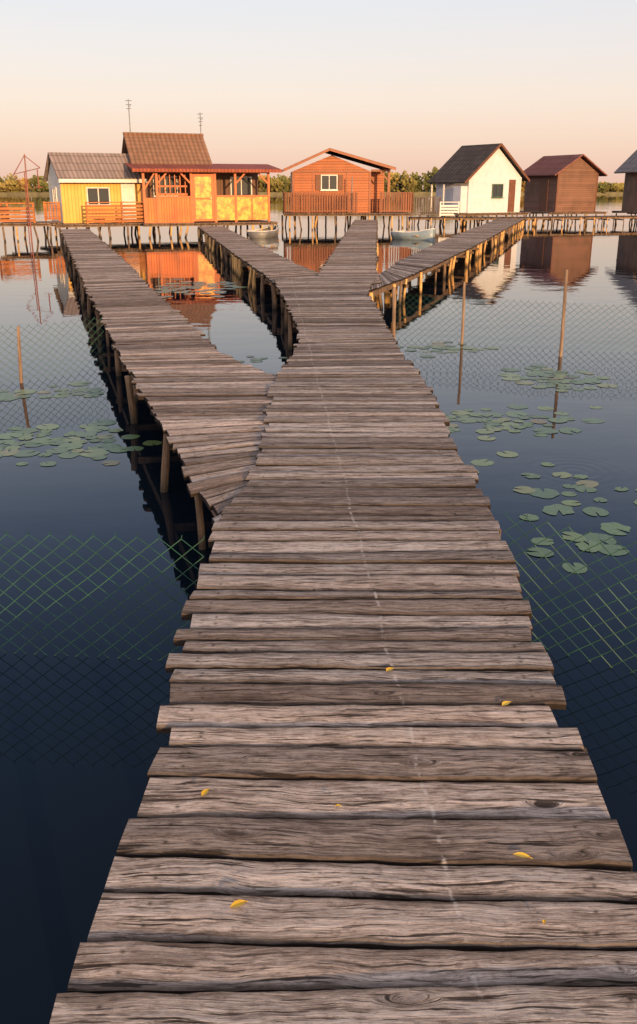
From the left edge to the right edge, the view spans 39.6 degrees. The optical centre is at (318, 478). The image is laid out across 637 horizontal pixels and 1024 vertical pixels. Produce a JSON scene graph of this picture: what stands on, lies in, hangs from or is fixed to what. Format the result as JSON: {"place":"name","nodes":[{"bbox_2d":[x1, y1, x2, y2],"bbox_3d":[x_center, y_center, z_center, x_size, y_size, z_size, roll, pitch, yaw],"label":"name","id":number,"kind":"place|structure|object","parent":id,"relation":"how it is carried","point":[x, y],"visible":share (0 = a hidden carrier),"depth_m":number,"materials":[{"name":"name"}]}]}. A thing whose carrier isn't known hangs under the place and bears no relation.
{"place":"outdoors","nodes":[
{"label":"outdoors","id":0,"kind":"place"},
{"bbox_2d":[0,190,622,194],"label":"shore","id":1,"kind":"structure","parent":0,"point":[263,193],"depth_m":247.73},
{"bbox_2d":[0,166,623,193],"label":"distant woodland","id":2,"kind":"object","parent":1,"relation":"on","point":[403,181],"visible":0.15,"depth_m":254.58,"materials":[{"name":"green plant"}]},
{"bbox_2d":[0,189,636,1023],"bbox_3d":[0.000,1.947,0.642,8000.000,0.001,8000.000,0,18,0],"label":"water","id":3,"kind":"structure","parent":0,"point":[82,739],"depth_m":6.07,"materials":[{"name":"blue liquid"}]},
{"bbox_2d":[0,439,15,443],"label":"lily pad","id":4,"kind":"object","parent":3,"relation":"on","point":[8,441],"visible":1,"depth_m":7.49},
{"bbox_2d":[0,396,17,400],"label":"lily pad","id":5,"kind":"object","parent":3,"relation":"on","point":[8,398],"visible":1,"depth_m":9.01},
{"bbox_2d":[0,449,19,455],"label":"lily pad","id":6,"kind":"object","parent":3,"relation":"on","point":[7,453],"visible":1,"depth_m":7.18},
{"bbox_2d":[0,433,21,438],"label":"lily pad","id":7,"kind":"object","parent":3,"relation":"on","point":[6,435],"visible":1,"depth_m":7.67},
{"bbox_2d":[5,446,19,449],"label":"lily pad","id":8,"kind":"object","parent":3,"relation":"on","point":[12,447],"visible":1,"depth_m":7.32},
{"bbox_2d":[12,428,37,433],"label":"lily pad","id":9,"kind":"object","parent":3,"relation":"on","point":[25,430],"visible":1,"depth_m":7.83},
{"bbox_2d":[13,389,36,393],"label":"lily pad","id":10,"kind":"object","parent":3,"relation":"on","point":[24,391],"visible":1,"depth_m":9.32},
{"bbox_2d":[12,450,39,456],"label":"lily pad","id":11,"kind":"object","parent":3,"relation":"on","point":[23,453],"visible":1,"depth_m":7.15,"materials":[{"name":"plant"}]},
{"bbox_2d":[13,154,42,241],"bbox_3d":[-11.211,-10.700,34.425,1.103,3.651,0.148,0,18,0],"label":"lift net crane","id":12,"kind":"object","parent":3,"relation":"in","point":[26,185],"visible":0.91,"depth_m":34.17,"materials":[{"name":"red metal"}]},
{"bbox_2d":[0,202,60,241],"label":"fishing platform","id":13,"kind":"structure","parent":3,"relation":"in","point":[5,220],"depth_m":35.08,"materials":[{"name":"brown wood"}]},
{"bbox_2d":[24,443,42,446],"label":"lily pad","id":14,"kind":"object","parent":3,"relation":"on","point":[32,445],"visible":1,"depth_m":7.38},
{"bbox_2d":[30,437,53,442],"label":"lily pad","id":15,"kind":"object","parent":3,"relation":"on","point":[43,440],"visible":1,"depth_m":7.52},
{"bbox_2d":[36,424,58,429],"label":"lily pad","id":16,"kind":"object","parent":3,"relation":"on","point":[49,426],"visible":1,"depth_m":7.96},
{"bbox_2d":[40,461,55,465],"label":"lily pad","id":17,"kind":"object","parent":3,"relation":"on","point":[49,463],"visible":1,"depth_m":6.89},
{"bbox_2d":[0,316,104,382],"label":"wire fence","id":18,"kind":"object","parent":3,"relation":"in","point":[20,368],"visible":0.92,"depth_m":9.85,"materials":[{"name":"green metal"}]},
{"bbox_2d":[45,447,67,452],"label":"lily pad","id":19,"kind":"object","parent":3,"relation":"on","point":[59,450],"visible":1,"depth_m":7.23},
{"bbox_2d":[50,440,68,444],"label":"lily pad","id":20,"kind":"object","parent":3,"relation":"on","point":[58,442],"visible":1,"depth_m":7.46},
{"bbox_2d":[53,394,69,397],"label":"lily pad","id":21,"kind":"object","parent":3,"relation":"on","point":[60,395],"visible":1,"depth_m":9.15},
{"bbox_2d":[58,452,79,457],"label":"lily pad","id":22,"kind":"object","parent":3,"relation":"on","point":[68,455],"visible":1,"depth_m":7.13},
{"bbox_2d":[58,443,82,449],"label":"lily pad","id":23,"kind":"object","parent":3,"relation":"on","point":[72,445],"visible":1,"depth_m":7.37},
{"bbox_2d":[63,437,80,441],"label":"lily pad","id":24,"kind":"object","parent":3,"relation":"on","point":[71,439],"visible":1,"depth_m":7.55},
{"bbox_2d":[68,381,90,385],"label":"lily pad","id":25,"kind":"object","parent":3,"relation":"on","point":[78,383],"visible":1,"depth_m":9.70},
{"bbox_2d":[74,430,96,436],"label":"lily pad","id":26,"kind":"object","parent":3,"relation":"on","point":[88,433],"visible":1,"depth_m":7.73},
{"bbox_2d":[79,423,97,427],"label":"lily pad","id":27,"kind":"object","parent":3,"relation":"on","point":[86,426],"visible":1,"depth_m":7.99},
{"bbox_2d":[82,388,102,392],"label":"lily pad","id":28,"kind":"object","parent":3,"relation":"on","point":[94,389],"visible":1,"depth_m":9.40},
{"bbox_2d":[80,449,108,456],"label":"lily pad","id":29,"kind":"object","parent":3,"relation":"on","point":[94,452],"visible":1,"depth_m":7.18,"materials":[{"name":"plant"}]},
{"bbox_2d":[85,426,109,431],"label":"lily pad","id":30,"kind":"object","parent":3,"relation":"on","point":[95,428],"visible":1,"depth_m":7.89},
{"bbox_2d":[91,455,106,459],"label":"lily pad","id":31,"kind":"object","parent":3,"relation":"on","point":[99,457],"visible":1,"depth_m":7.04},
{"bbox_2d":[43,152,160,239],"bbox_3d":[-9.652,-11.908,38.262,4.706,4.161,3.995,-9,20,-26],"label":"cabin","id":32,"kind":"object","parent":3,"relation":"on","point":[89,190],"visible":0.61,"depth_m":37.47,"materials":[{"name":"yellow wood"}]},
{"bbox_2d":[52,187,57,203],"bbox_3d":[-11.289,-12.125,37.867,0.050,0.700,0.700,-9,20,-26],"label":"window","id":33,"kind":"structure","parent":32,"relation":"in","point":[54,191],"depth_m":37.86,"materials":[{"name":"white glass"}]},
{"bbox_2d":[86,187,110,204],"bbox_3d":[-9.370,-12.022,37.634,1.000,0.750,0.050,-9,20,-26],"label":"window","id":34,"kind":"structure","parent":32,"relation":"in","point":[94,194],"depth_m":37.62,"materials":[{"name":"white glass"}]},
{"bbox_2d":[120,183,136,219],"bbox_3d":[-8.212,-11.980,38.272,0.600,1.630,0.090,-9,20,-26],"label":"door","id":35,"kind":"structure","parent":32,"relation":"in","point":[127,189],"depth_m":38.20,"materials":[{"name":"white paint"}]},
{"bbox_2d":[0,530,204,660],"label":"wire fence","id":36,"kind":"object","parent":3,"relation":"in","point":[94,590],"visible":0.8,"depth_m":3.96,"materials":[{"name":"green metal"}]},
{"bbox_2d":[92,420,116,425],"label":"lily pad","id":37,"kind":"object","parent":3,"relation":"on","point":[105,422],"visible":1,"depth_m":8.09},
{"bbox_2d":[98,434,113,438],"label":"lily pad","id":38,"kind":"object","parent":3,"relation":"on","point":[104,436],"visible":1,"depth_m":7.64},
{"bbox_2d":[100,438,115,442],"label":"lily pad","id":39,"kind":"object","parent":3,"relation":"on","point":[107,440],"visible":1,"depth_m":7.52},
{"bbox_2d":[95,443,120,449],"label":"lily pad","id":40,"kind":"object","parent":3,"relation":"on","point":[106,446],"visible":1,"depth_m":7.35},
{"bbox_2d":[102,460,119,465],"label":"lily pad","id":41,"kind":"object","parent":3,"relation":"on","point":[110,462],"visible":1,"depth_m":6.92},
{"bbox_2d":[109,447,128,451],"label":"lily pad","id":42,"kind":"object","parent":3,"relation":"on","point":[116,449],"visible":1,"depth_m":7.26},
{"bbox_2d":[121,434,139,438],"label":"lily pad","id":43,"kind":"object","parent":3,"relation":"on","point":[131,436],"visible":1,"depth_m":7.64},
{"bbox_2d":[125,446,143,450],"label":"lily pad","id":44,"kind":"object","parent":3,"relation":"on","point":[135,448],"visible":1,"depth_m":7.29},
{"bbox_2d":[142,440,161,445],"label":"lily pad","id":45,"kind":"object","parent":3,"relation":"on","point":[151,442],"visible":1,"depth_m":7.46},
{"bbox_2d":[60,229,276,549],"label":"boardwalk","id":46,"kind":"structure","parent":3,"relation":"in","point":[206,401],"depth_m":7.64,"materials":[{"name":"brown wood"}]},
{"bbox_2d":[121,99,281,237],"bbox_3d":[-5.468,-13.530,39.596,6.470,6.415,5.360,-7,19,-19],"label":"cabin","id":47,"kind":"object","parent":3,"relation":"on","point":[188,183],"visible":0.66,"depth_m":38.45,"materials":[{"name":"wood"}]},
{"bbox_2d":[152,176,177,197],"bbox_3d":[-6.707,-12.784,38.721,1.180,0.885,0.110,-7,19,-19],"label":"window","id":48,"kind":"structure","parent":47,"relation":"in","point":[167,189],"depth_m":38.73,"materials":[{"name":"white glass"}]},
{"bbox_2d":[192,174,214,220],"bbox_3d":[-4.926,-12.054,37.921,0.920,1.930,0.110,-7,19,-19],"label":"door","id":49,"kind":"structure","parent":47,"relation":"in","point":[203,184],"depth_m":37.92,"materials":[{"name":"yellow wood"}]},
{"bbox_2d":[230,177,251,194],"bbox_3d":[-3.489,-13.171,39.918,1.000,0.900,0.050,-7,19,-19],"label":"window","id":50,"kind":"structure","parent":47,"relation":"in","point":[244,186],"depth_m":39.93,"materials":[{"name":"white glass"}]},
{"bbox_2d":[197,226,318,308],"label":"boardwalk","id":51,"kind":"structure","parent":3,"relation":"in","point":[263,263],"depth_m":20.85,"materials":[{"name":"brown wood"}]},
{"bbox_2d":[247,225,278,237],"bbox_3d":[-2.251,-10.741,38.573,1.037,0.628,2.443,6,19,17],"label":"rowing boat","id":52,"kind":"object","parent":3,"relation":"on","point":[267,232],"visible":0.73,"depth_m":37.64,"materials":[{"name":"white paint"}]},
{"bbox_2d":[49,278,636,1023],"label":"boardwalk","id":53,"kind":"structure","parent":3,"relation":"in","point":[357,544],"depth_m":2.46,"materials":[{"name":"brown wood"}]},
{"bbox_2d":[230,900,247,907],"bbox_3d":[-0.181,0.963,2.005,0.044,0.004,0.020,-9,20,-24],"label":"fallen leaf","id":54,"kind":"object","parent":53,"relation":"on","point":[237,903],"visible":1,"depth_m":2.00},
{"bbox_2d":[513,852,530,857],"bbox_3d":[0.497,0.916,2.149,0.046,0.004,0.017,6,19,16],"label":"fallen leaf","id":55,"kind":"object","parent":53,"relation":"on","point":[520,854],"visible":1,"depth_m":2.15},
{"bbox_2d":[281,148,413,229],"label":"cabin","id":56,"kind":"object","parent":3,"relation":"on","point":[333,185],"visible":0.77,"depth_m":44.72,"materials":[{"name":"orange wood"}]},
{"bbox_2d":[320,175,337,190],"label":"window","id":57,"kind":"structure","parent":56,"relation":"in","point":[328,182],"depth_m":44.83,"materials":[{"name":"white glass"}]},
{"bbox_2d":[315,220,382,308],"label":"boardwalk","id":58,"kind":"structure","parent":3,"relation":"in","point":[355,254],"depth_m":20.88,"materials":[{"name":"brown wood"}]},
{"bbox_2d":[391,228,434,240],"bbox_3d":[3.998,-10.054,36.490,0.988,0.628,2.144,-14,23,-36],"label":"rowing boat","id":59,"kind":"object","parent":3,"relation":"on","point":[427,234],"visible":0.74,"depth_m":36.03,"materials":[{"name":"white paint"}]},
{"bbox_2d":[369,218,524,304],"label":"boardwalk","id":60,"kind":"structure","parent":3,"relation":"in","point":[401,273],"depth_m":22.27,"materials":[{"name":"brown wood"}]},
{"bbox_2d":[451,410,468,414],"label":"lily pad","id":61,"kind":"object","parent":3,"relation":"on","point":[459,412],"visible":1,"depth_m":8.46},
{"bbox_2d":[457,417,476,422],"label":"lily pad","id":62,"kind":"object","parent":3,"relation":"on","point":[469,420],"visible":1,"depth_m":8.17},
{"bbox_2d":[417,143,530,226],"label":"cabin","id":63,"kind":"object","parent":3,"relation":"on","point":[482,180],"visible":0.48,"depth_m":48.82,"materials":[{"name":"paint"}]},
{"bbox_2d":[491,184,503,197],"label":"window","id":64,"kind":"structure","parent":63,"relation":"in","point":[497,189],"depth_m":48.96,"materials":[{"name":"grey glass"}]},
{"bbox_2d":[507,180,515,211],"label":"door","id":65,"kind":"structure","parent":63,"relation":"in","point":[512,183],"depth_m":49.52,"materials":[{"name":"brown paint"}]},
{"bbox_2d":[469,412,483,416],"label":"lily pad","id":66,"kind":"object","parent":3,"relation":"on","point":[474,414],"visible":1,"depth_m":8.38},
{"bbox_2d":[470,459,493,465],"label":"lily pad","id":67,"kind":"object","parent":3,"relation":"on","point":[480,462],"visible":1,"depth_m":6.92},
{"bbox_2d":[476,429,493,433],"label":"lily pad","id":68,"kind":"object","parent":3,"relation":"on","point":[482,431],"visible":1,"depth_m":7.79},
{"bbox_2d":[477,436,495,439],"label":"lily pad","id":69,"kind":"object","parent":3,"relation":"on","point":[485,438],"visible":1,"depth_m":7.58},
{"bbox_2d":[482,412,502,416],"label":"lily pad","id":70,"kind":"object","parent":3,"relation":"on","point":[494,414],"visible":1,"depth_m":8.38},
{"bbox_2d":[484,421,501,425],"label":"lily pad","id":71,"kind":"object","parent":3,"relation":"on","point":[491,423],"visible":1,"depth_m":8.06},
{"bbox_2d":[496,451,517,456],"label":"lily pad","id":72,"kind":"object","parent":3,"relation":"on","point":[511,454],"visible":1,"depth_m":7.13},
{"bbox_2d":[500,373,519,376],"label":"lily pad","id":73,"kind":"object","parent":3,"relation":"on","point":[510,375],"visible":1,"depth_m":10.12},
{"bbox_2d":[502,422,518,426],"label":"lily pad","id":74,"kind":"object","parent":3,"relation":"on","point":[506,424],"visible":1,"depth_m":8.03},
{"bbox_2d":[501,368,520,371],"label":"lily pad","id":75,"kind":"object","parent":3,"relation":"on","point":[510,369],"visible":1,"depth_m":10.44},
{"bbox_2d":[502,377,520,380],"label":"lily pad","id":76,"kind":"object","parent":3,"relation":"on","point":[511,378],"visible":1,"depth_m":9.93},
{"bbox_2d":[392,270,636,356],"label":"wire fence","id":77,"kind":"object","parent":3,"relation":"in","point":[463,314],"visible":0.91,"depth_m":11.79,"materials":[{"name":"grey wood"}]},
{"bbox_2d":[505,411,528,416],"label":"lily pad","id":78,"kind":"object","parent":3,"relation":"on","point":[512,413],"visible":1,"depth_m":8.42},
{"bbox_2d":[507,404,528,408],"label":"lily pad","id":79,"kind":"object","parent":3,"relation":"on","point":[514,406],"visible":1,"depth_m":8.69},
{"bbox_2d":[408,215,636,226],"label":"boardwalk","id":80,"kind":"structure","parent":3,"relation":"in","point":[534,219],"depth_m":48.19,"materials":[{"name":"brown wood"}]},
{"bbox_2d":[410,197,459,216],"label":"railing screen","id":81,"kind":"object","parent":80,"relation":"on","point":[439,208],"visible":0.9,"depth_m":47.91,"materials":[{"name":"white paint"}]},
{"bbox_2d":[513,486,535,492],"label":"lily pad","id":82,"kind":"object","parent":3,"relation":"on","point":[526,489],"visible":1,"depth_m":6.30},
{"bbox_2d":[516,381,534,384],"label":"lily pad","id":83,"kind":"object","parent":3,"relation":"on","point":[526,382],"visible":1,"depth_m":9.75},
{"bbox_2d":[519,514,538,520],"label":"lily pad","id":84,"kind":"object","parent":3,"relation":"on","point":[530,517],"visible":0.9,"depth_m":5.76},
{"bbox_2d":[521,473,540,477],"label":"lily pad","id":85,"kind":"object","parent":3,"relation":"on","point":[533,475],"visible":1,"depth_m":6.60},
{"bbox_2d":[531,419,546,423],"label":"lily pad","id":86,"kind":"object","parent":3,"relation":"on","point":[540,421],"visible":1,"depth_m":8.13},
{"bbox_2d":[527,547,553,556],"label":"lily pad","id":87,"kind":"object","parent":3,"relation":"on","point":[544,551],"visible":0.9,"depth_m":5.21,"materials":[{"name":"plant"}]},
{"bbox_2d":[531,537,553,544],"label":"lily pad","id":88,"kind":"object","parent":3,"relation":"on","point":[538,540],"visible":0.8,"depth_m":5.38,"materials":[{"name":"plant"}]},
{"bbox_2d":[529,488,558,497],"bbox_3d":[1.588,0.101,6.227,0.214,0.002,0.224,2,18,6],"label":"lily pad","id":89,"kind":"object","parent":3,"relation":"on","point":[547,493],"visible":1,"depth_m":6.22,"materials":[{"name":"plant"}]},
{"bbox_2d":[533,428,557,433],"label":"lily pad","id":90,"kind":"object","parent":3,"relation":"on","point":[546,430],"visible":1,"depth_m":7.83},
{"bbox_2d":[537,406,553,410],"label":"lily pad","id":91,"kind":"object","parent":3,"relation":"on","point":[547,408],"visible":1,"depth_m":8.61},
{"bbox_2d":[539,374,555,376],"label":"lily pad","id":92,"kind":"object","parent":3,"relation":"on","point":[547,375],"visible":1,"depth_m":10.11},
{"bbox_2d":[548,418,567,422],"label":"lily pad","id":93,"kind":"object","parent":3,"relation":"on","point":[557,420],"visible":1,"depth_m":8.16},
{"bbox_2d":[542,504,574,514],"bbox_3d":[1.601,0.205,5.908,0.209,0.002,0.229,3,19,10],"label":"lily pad","id":94,"kind":"object","parent":3,"relation":"on","point":[553,509],"visible":1,"depth_m":5.91,"materials":[{"name":"plant"}]},
{"bbox_2d":[511,154,607,223],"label":"cabin","id":95,"kind":"object","parent":3,"relation":"on","point":[557,185],"visible":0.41,"depth_m":52.29,"materials":[{"name":"brown paint"}]},
{"bbox_2d":[538,180,548,211],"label":"door","id":96,"kind":"structure","parent":95,"relation":"in","point":[544,184],"depth_m":52.74,"materials":[{"name":"brown paint"}]},
{"bbox_2d":[552,472,571,477],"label":"lily pad","id":97,"kind":"object","parent":3,"relation":"on","point":[562,474],"visible":1,"depth_m":6.63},
{"bbox_2d":[561,491,576,495],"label":"lily pad","id":98,"kind":"object","parent":3,"relation":"on","point":[566,493],"visible":1,"depth_m":6.22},
{"bbox_2d":[558,427,581,433],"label":"lily pad","id":99,"kind":"object","parent":3,"relation":"on","point":[566,430],"visible":1,"depth_m":7.83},
{"bbox_2d":[504,511,636,672],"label":"wire fence","id":100,"kind":"object","parent":3,"relation":"in","point":[576,590],"visible":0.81,"depth_m":3.97,"materials":[{"name":"metal"}]},
{"bbox_2d":[563,484,577,487],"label":"lily pad","id":101,"kind":"object","parent":3,"relation":"on","point":[569,486],"visible":1,"depth_m":6.37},
{"bbox_2d":[561,500,580,505],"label":"lily pad","id":102,"kind":"object","parent":3,"relation":"on","point":[569,502],"visible":1,"depth_m":6.04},
{"bbox_2d":[562,531,586,541],"bbox_3d":[1.574,0.357,5.450,0.172,0.002,0.146,14,23,37],"label":"lily pad","id":103,"kind":"object","parent":3,"relation":"on","point":[572,536],"visible":0.88,"depth_m":5.45,"materials":[{"name":"plant"}]},
{"bbox_2d":[562,562,586,572],"bbox_3d":[1.454,0.504,5.006,0.139,0.001,0.152,-1,18,-3],"label":"lily pad","id":104,"kind":"object","parent":3,"relation":"on","point":[568,568],"visible":0.87,"depth_m":5.01,"materials":[{"name":"plant"}]},
{"bbox_2d":[575,485,596,491],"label":"lily pad","id":105,"kind":"object","parent":3,"relation":"on","point":[580,488],"visible":1,"depth_m":6.32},
{"bbox_2d":[576,480,598,486],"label":"lily pad","id":106,"kind":"object","parent":3,"relation":"on","point":[588,483],"visible":1,"depth_m":6.43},
{"bbox_2d":[575,540,602,551],"bbox_3d":[1.628,0.404,5.304,0.160,0.002,0.185,0,18,-1],"label":"lily pad","id":107,"kind":"object","parent":3,"relation":"on","point":[581,546],"visible":0.8,"depth_m":5.30,"materials":[{"name":"plant"}]},
{"bbox_2d":[581,379,600,383],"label":"lily pad","id":108,"kind":"object","parent":3,"relation":"on","point":[590,381],"visible":1,"depth_m":9.79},
{"bbox_2d":[581,418,604,422],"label":"lily pad","id":109,"kind":"object","parent":3,"relation":"on","point":[592,420],"visible":1,"depth_m":8.17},
{"bbox_2d":[582,507,608,515],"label":"lily pad","id":110,"kind":"object","parent":3,"relation":"on","point":[592,511],"visible":1,"depth_m":5.87,"materials":[{"name":"plant"}]},
{"bbox_2d":[584,533,616,544],"bbox_3d":[1.718,0.367,5.421,0.211,0.002,0.201,-5,19,-14],"label":"lily pad","id":111,"kind":"object","parent":3,"relation":"on","point":[598,536],"visible":0.84,"depth_m":5.42,"materials":[{"name":"plant"}]},
{"bbox_2d":[594,497,606,501],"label":"lily pad","id":112,"kind":"object","parent":3,"relation":"on","point":[598,499],"visible":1,"depth_m":6.10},
{"bbox_2d":[597,383,617,387],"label":"lily pad","id":113,"kind":"object","parent":3,"relation":"on","point":[605,385],"visible":1,"depth_m":9.60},
{"bbox_2d":[598,544,628,555],"bbox_3d":[1.750,0.422,5.253,0.185,0.001,0.173,-2,18,-7],"label":"lily pad","id":114,"kind":"object","parent":3,"relation":"on","point":[611,548],"visible":0.89,"depth_m":5.24,"materials":[{"name":"plant"}]},
{"bbox_2d":[600,522,630,534],"bbox_3d":[1.873,0.314,5.583,0.202,0.002,0.216,-12,22,-33],"label":"lily pad","id":115,"kind":"object","parent":3,"relation":"on","point":[612,527],"visible":0.99,"depth_m":5.58,"materials":[{"name":"plant"}]},
{"bbox_2d":[612,150,636,223],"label":"cabin","id":116,"kind":"object","parent":3,"relation":"on","point":[628,167],"visible":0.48,"depth_m":52.58,"materials":[{"name":"brown paint"}]},
{"bbox_2d":[0,0,636,187],"label":"sky","id":117,"kind":"structure","parent":0,"point":[403,85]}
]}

